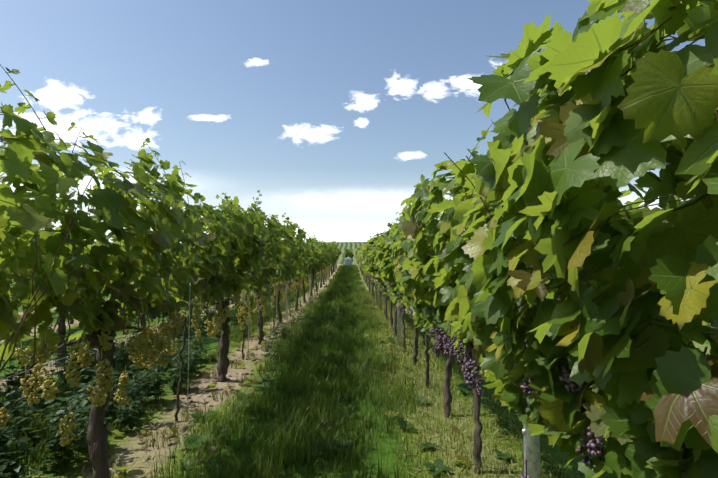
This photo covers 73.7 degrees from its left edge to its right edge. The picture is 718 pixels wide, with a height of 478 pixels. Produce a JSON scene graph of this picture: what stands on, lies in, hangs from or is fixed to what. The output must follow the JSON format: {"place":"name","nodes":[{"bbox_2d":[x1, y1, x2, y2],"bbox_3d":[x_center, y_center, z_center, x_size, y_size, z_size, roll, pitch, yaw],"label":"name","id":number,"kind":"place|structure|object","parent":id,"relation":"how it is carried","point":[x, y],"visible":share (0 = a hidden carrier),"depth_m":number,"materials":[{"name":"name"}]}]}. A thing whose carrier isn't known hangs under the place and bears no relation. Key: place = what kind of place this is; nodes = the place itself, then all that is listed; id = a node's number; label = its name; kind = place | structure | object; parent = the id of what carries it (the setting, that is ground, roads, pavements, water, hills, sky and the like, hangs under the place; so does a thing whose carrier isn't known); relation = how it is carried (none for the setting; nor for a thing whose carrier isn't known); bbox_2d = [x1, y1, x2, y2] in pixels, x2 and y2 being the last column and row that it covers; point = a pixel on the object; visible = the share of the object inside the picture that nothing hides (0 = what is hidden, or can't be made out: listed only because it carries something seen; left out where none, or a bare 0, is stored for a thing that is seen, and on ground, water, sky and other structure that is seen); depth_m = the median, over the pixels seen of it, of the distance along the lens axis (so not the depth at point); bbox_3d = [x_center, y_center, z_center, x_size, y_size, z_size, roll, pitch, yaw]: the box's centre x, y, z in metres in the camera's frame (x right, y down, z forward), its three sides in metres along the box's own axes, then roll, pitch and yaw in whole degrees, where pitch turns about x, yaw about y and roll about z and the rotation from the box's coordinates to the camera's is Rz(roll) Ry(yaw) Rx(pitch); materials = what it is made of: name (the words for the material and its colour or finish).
{"place":"outdoors","nodes":[
{"label":"outdoors","id":0,"kind":"place"},
{"bbox_2d":[90,242,365,263],"bbox_3d":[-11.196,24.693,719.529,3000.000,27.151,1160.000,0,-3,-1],"label":"vineyard hill","id":1,"kind":"structure","parent":0,"point":[343,246],"depth_m":393.85,"materials":[{"name":"green plant"}]},
{"bbox_2d":[0,264,574,477],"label":"grass","id":2,"kind":"structure","parent":0,"point":[336,346],"depth_m":4.14,"materials":[{"name":"green plant"}]},
{"bbox_2d":[0,0,704,242],"label":"sky","id":3,"kind":"structure","parent":0,"point":[334,111],"materials":[{"name":"blue"}]},
{"bbox_2d":[0,264,710,477],"bbox_3d":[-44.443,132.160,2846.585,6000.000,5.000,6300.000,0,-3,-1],"label":"ground","id":4,"kind":"structure","parent":0,"point":[132,451],"depth_m":3.79,"materials":[{"name":"beige soil"}]},
{"bbox_2d":[0,238,125,332],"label":"vine row","id":5,"kind":"object","parent":4,"relation":"on","point":[70,313],"depth_m":9.86,"materials":[{"name":"green plant"}]},
{"bbox_2d":[0,203,297,366],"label":"vine row","id":6,"kind":"object","parent":4,"relation":"on","point":[61,328],"visible":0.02,"depth_m":5.83,"materials":[{"name":"green plant"}]},
{"bbox_2d":[0,65,341,477],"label":"vine row","id":7,"kind":"object","parent":4,"relation":"on","point":[218,272],"visible":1,"depth_m":2.65,"materials":[{"name":"green plant"}]},
{"bbox_2d":[29,299,471,477],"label":"stones","id":8,"kind":"object","parent":4,"relation":"on","point":[454,429],"visible":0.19,"depth_m":4.02,"materials":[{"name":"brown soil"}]},
{"bbox_2d":[0,279,516,477],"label":"weeds","id":9,"kind":"object","parent":4,"relation":"on","point":[81,409],"visible":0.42,"depth_m":3.85,"materials":[{"name":"green plant"}]},
{"bbox_2d":[20,294,566,477],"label":"fallen leaves","id":10,"kind":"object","parent":4,"relation":"on","point":[151,469],"depth_m":3.76,"materials":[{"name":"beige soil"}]},
{"bbox_2d":[344,257,351,264],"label":"water tank","id":11,"kind":"object","parent":4,"relation":"on","point":[348,261],"visible":0.85,"depth_m":49.01,"materials":[{"name":"plastic"}]},
{"bbox_2d":[342,248,354,260],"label":"tree","id":12,"kind":"object","parent":4,"relation":"on","point":[348,253],"visible":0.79,"depth_m":52.27,"materials":[{"name":"green plant"}]},
{"bbox_2d":[354,0,717,477],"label":"vine row","id":13,"kind":"object","parent":4,"relation":"on","point":[606,350],"visible":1,"depth_m":1.05,"materials":[{"name":"green plant"}]},
{"bbox_2d":[445,184,711,332],"bbox_3d":[2.603,0.864,22.771,1.170,3.346,48.638,0,-3,-1],"label":"vine row","id":14,"kind":"object","parent":4,"relation":"on","point":[638,199],"depth_m":4.80,"materials":[{"name":"green plant"}]}
]}

